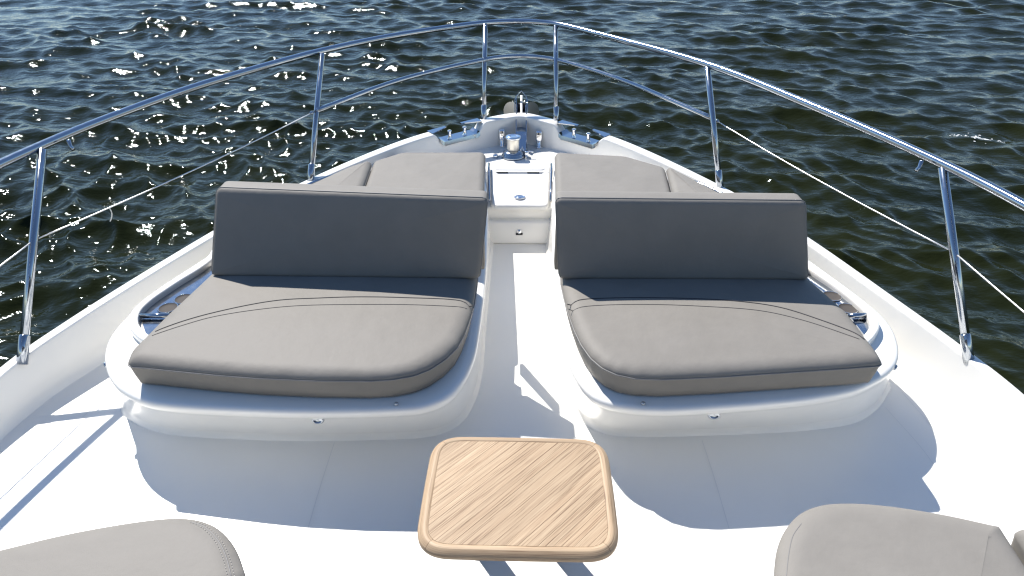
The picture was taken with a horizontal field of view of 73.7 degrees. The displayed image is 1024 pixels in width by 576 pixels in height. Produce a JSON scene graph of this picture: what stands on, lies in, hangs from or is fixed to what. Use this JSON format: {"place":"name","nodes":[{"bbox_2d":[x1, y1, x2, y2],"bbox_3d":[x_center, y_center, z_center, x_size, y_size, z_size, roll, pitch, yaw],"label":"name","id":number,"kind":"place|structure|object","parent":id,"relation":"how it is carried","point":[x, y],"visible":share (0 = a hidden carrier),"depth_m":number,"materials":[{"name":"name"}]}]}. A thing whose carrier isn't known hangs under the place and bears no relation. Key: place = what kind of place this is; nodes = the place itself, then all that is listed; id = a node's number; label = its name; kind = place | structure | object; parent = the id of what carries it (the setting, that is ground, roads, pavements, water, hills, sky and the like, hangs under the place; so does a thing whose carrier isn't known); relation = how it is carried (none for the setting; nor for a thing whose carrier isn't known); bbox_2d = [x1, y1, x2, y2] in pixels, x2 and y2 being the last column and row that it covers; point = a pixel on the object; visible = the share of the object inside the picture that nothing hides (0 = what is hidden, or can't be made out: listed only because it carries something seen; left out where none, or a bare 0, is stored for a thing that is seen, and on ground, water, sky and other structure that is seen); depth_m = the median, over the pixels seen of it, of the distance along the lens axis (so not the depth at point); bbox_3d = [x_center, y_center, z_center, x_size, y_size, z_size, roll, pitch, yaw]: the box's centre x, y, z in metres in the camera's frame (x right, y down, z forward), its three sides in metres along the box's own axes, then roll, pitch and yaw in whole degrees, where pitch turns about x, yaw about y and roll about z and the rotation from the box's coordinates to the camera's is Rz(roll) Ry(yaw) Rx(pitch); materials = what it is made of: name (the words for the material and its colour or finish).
{"place":"outdoors","nodes":[
{"label":"outdoors","id":0,"kind":"place"},
{"bbox_2d":[0,0,1023,393],"bbox_3d":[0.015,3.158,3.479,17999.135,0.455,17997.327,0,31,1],"label":"water","id":1,"kind":"structure","parent":0,"point":[932,76],"depth_m":15.17,"materials":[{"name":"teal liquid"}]},
{"bbox_2d":[0,113,1023,575],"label":"yacht","id":2,"kind":"object","parent":1,"relation":"on","point":[94,433],"visible":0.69,"depth_m":3.13,"materials":[{"name":"white plastic"}]},
{"bbox_2d":[0,519,245,575],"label":"bench cushion","id":3,"kind":"object","parent":2,"relation":"on","point":[175,547],"visible":1,"depth_m":2.11,"materials":[{"name":"grey fabric"}]},
{"bbox_2d":[140,266,211,334],"bbox_3d":[-1.764,0.036,3.579,0.208,0.037,0.706,5,32,8],"label":"drinks tray","id":4,"kind":"object","parent":2,"relation":"on","point":[154,316],"visible":0.72,"depth_m":3.53,"materials":[{"name":"silver metal"}]},
{"bbox_2d":[128,274,477,397],"bbox_3d":[-0.921,0.167,3.245,1.485,0.167,0.944,0,31,1],"label":"seat cushion","id":5,"kind":"object","parent":2,"relation":"on","point":[339,337],"visible":0.8,"depth_m":3.03,"materials":[{"name":"grey leather"}]},
{"bbox_2d":[211,181,487,278],"bbox_3d":[-0.827,-0.277,3.515,1.422,0.489,0.327,0,31,1],"label":"backrest cushion","id":6,"kind":"object","parent":5,"relation":"on","point":[274,229],"visible":1,"depth_m":3.41,"materials":[{"name":"grey leather"}]},
{"bbox_2d":[307,174,332,183],"bbox_3d":[-1.484,-0.564,4.515,0.086,0.080,1.141,14,34,21],"label":"grab rail","id":7,"kind":"object","parent":2,"relation":"attached to","point":[316,180],"visible":0.09,"depth_m":4.76,"materials":[{"name":"silver metal"}]},
{"bbox_2d":[313,161,371,185],"bbox_3d":[-1.333,-0.518,4.412,0.664,0.121,1.488,0,31,1],"label":"side cushion","id":8,"kind":"object","parent":2,"relation":"on","point":[357,175],"visible":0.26,"depth_m":4.73,"materials":[{"name":"grey leather"}]},
{"bbox_2d":[366,152,485,190],"bbox_3d":[-0.596,-0.562,4.504,0.882,0.100,1.747,0,31,1],"label":"sun pad","id":9,"kind":"object","parent":2,"relation":"on","point":[459,171],"visible":0.4,"depth_m":4.85,"materials":[{"name":"grey leather"}]},
{"bbox_2d":[427,118,481,145],"bbox_3d":[-0.465,-1.293,5.693,0.481,0.136,0.135,-18,36,-27],"label":"cleat","id":10,"kind":"object","parent":2,"relation":"attached to","point":[462,136],"visible":0.99,"depth_m":5.69,"materials":[{"name":"silver metal"}]},
{"bbox_2d":[499,129,505,146],"bbox_3d":[-0.086,-1.288,5.847,0.060,0.144,0.060,0,31,1],"label":"mooring bitt","id":11,"kind":"object","parent":2,"relation":"on","point":[502,137],"visible":1,"depth_m":5.83,"materials":[{"name":"silver metal"}]},
{"bbox_2d":[493,134,524,160],"bbox_3d":[-0.013,-1.171,5.623,0.245,0.178,0.196,13,34,20],"label":"windlass","id":12,"kind":"object","parent":2,"relation":"on","point":[512,152],"visible":0.99,"depth_m":5.58,"materials":[{"name":"silver metal"}]},
{"bbox_2d":[0,19,1023,364],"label":"bow rail","id":13,"kind":"object","parent":2,"relation":"attached to","point":[944,169],"visible":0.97,"depth_m":4.11,"materials":[{"name":"silver metal"}]},
{"bbox_2d":[417,437,617,561],"bbox_3d":[0.023,0.897,2.511,0.672,0.447,0.545,0,31,1],"label":"table","id":14,"kind":"object","parent":2,"relation":"on","point":[519,499],"visible":1,"depth_m":2.35,"materials":[{"name":"brown wood"}]},
{"bbox_2d":[514,90,527,151],"bbox_3d":[0.078,-1.437,5.847,0.119,0.359,0.580,0,31,1],"label":"anchor roller","id":15,"kind":"object","parent":2,"relation":"attached to","point":[521,132],"visible":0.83,"depth_m":5.84,"materials":[{"name":"silver metal"}]},
{"bbox_2d":[504,95,538,114],"bbox_3d":[0.131,-1.553,6.032,0.297,0.262,0.403,-13,34,-20],"label":"anchor","id":16,"kind":"object","parent":15,"relation":"in","point":[533,108],"visible":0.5,"depth_m":6.10,"materials":[{"name":"white metal"}]},
{"bbox_2d":[525,150,533,157],"bbox_3d":[0.142,-1.110,5.636,0.071,0.060,0.060,0,31,1],"label":"chain stopper","id":17,"kind":"object","parent":2,"relation":"on","point":[526,153],"visible":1,"depth_m":5.61,"materials":[{"name":"silver metal"}]},
{"bbox_2d":[535,131,541,148],"bbox_3d":[0.229,-1.265,5.809,0.060,0.144,0.060,0,31,1],"label":"mooring bitt","id":18,"kind":"object","parent":2,"relation":"on","point":[538,139],"visible":1,"depth_m":5.80,"materials":[{"name":"silver metal"}]},
{"bbox_2d":[557,120,610,148],"bbox_3d":[0.580,-1.263,5.650,0.481,0.137,0.135,21,37,31],"label":"cleat","id":19,"kind":"object","parent":2,"relation":"attached to","point":[577,139],"visible":0.98,"depth_m":5.66,"materials":[{"name":"silver metal"}]},
{"bbox_2d":[554,153,669,193],"bbox_3d":[0.681,-0.553,4.489,0.850,0.100,1.742,0,31,1],"label":"sun pad","id":20,"kind":"object","parent":2,"relation":"on","point":[580,172],"visible":0.38,"depth_m":4.80,"materials":[{"name":"grey leather"}]},
{"bbox_2d":[666,168,717,192],"bbox_3d":[1.347,-0.477,4.345,0.573,0.121,1.391,0,31,1],"label":"side cushion","id":21,"kind":"object","parent":2,"relation":"on","point":[678,182],"visible":0.23,"depth_m":4.62,"materials":[{"name":"grey leather"}]},
{"bbox_2d":[695,180,722,192],"bbox_3d":[1.450,-0.525,4.451,0.079,0.080,1.056,-13,34,-20],"label":"grab rail","id":22,"kind":"object","parent":2,"relation":"attached to","point":[713,188],"visible":0.16,"depth_m":4.63,"materials":[{"name":"silver metal"}]},
{"bbox_2d":[560,277,881,395],"bbox_3d":[0.921,0.172,3.238,1.357,0.167,0.920,0,31,1],"label":"seat cushion","id":23,"kind":"object","parent":2,"relation":"on","point":[653,337],"visible":0.81,"depth_m":3.03,"materials":[{"name":"grey leather"}]},
{"bbox_2d":[554,191,807,279],"bbox_3d":[0.855,-0.268,3.501,1.289,0.489,0.322,0,31,1],"label":"backrest cushion","id":24,"kind":"object","parent":23,"relation":"on","point":[662,235],"visible":1,"depth_m":3.36,"materials":[{"name":"grey leather"}]},
{"bbox_2d":[807,274,867,334],"bbox_3d":[1.697,0.047,3.561,0.120,0.037,0.632,-6,32,-9],"label":"drinks tray","id":25,"kind":"object","parent":2,"relation":"on","point":[857,318],"visible":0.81,"depth_m":3.50,"materials":[{"name":"silver metal"}]},
{"bbox_2d":[774,504,1023,575],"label":"bench cushion","id":26,"kind":"object","parent":2,"relation":"on","point":[850,540],"visible":1,"depth_m":2.13,"materials":[{"name":"grey leather"}]},
{"bbox_2d":[1011,530,1023,563],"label":"bench cushion","id":27,"kind":"object","parent":2,"relation":"on","point":[1017,544],"visible":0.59,"depth_m":2.18,"materials":[{"name":"grey fabric"}]}
]}

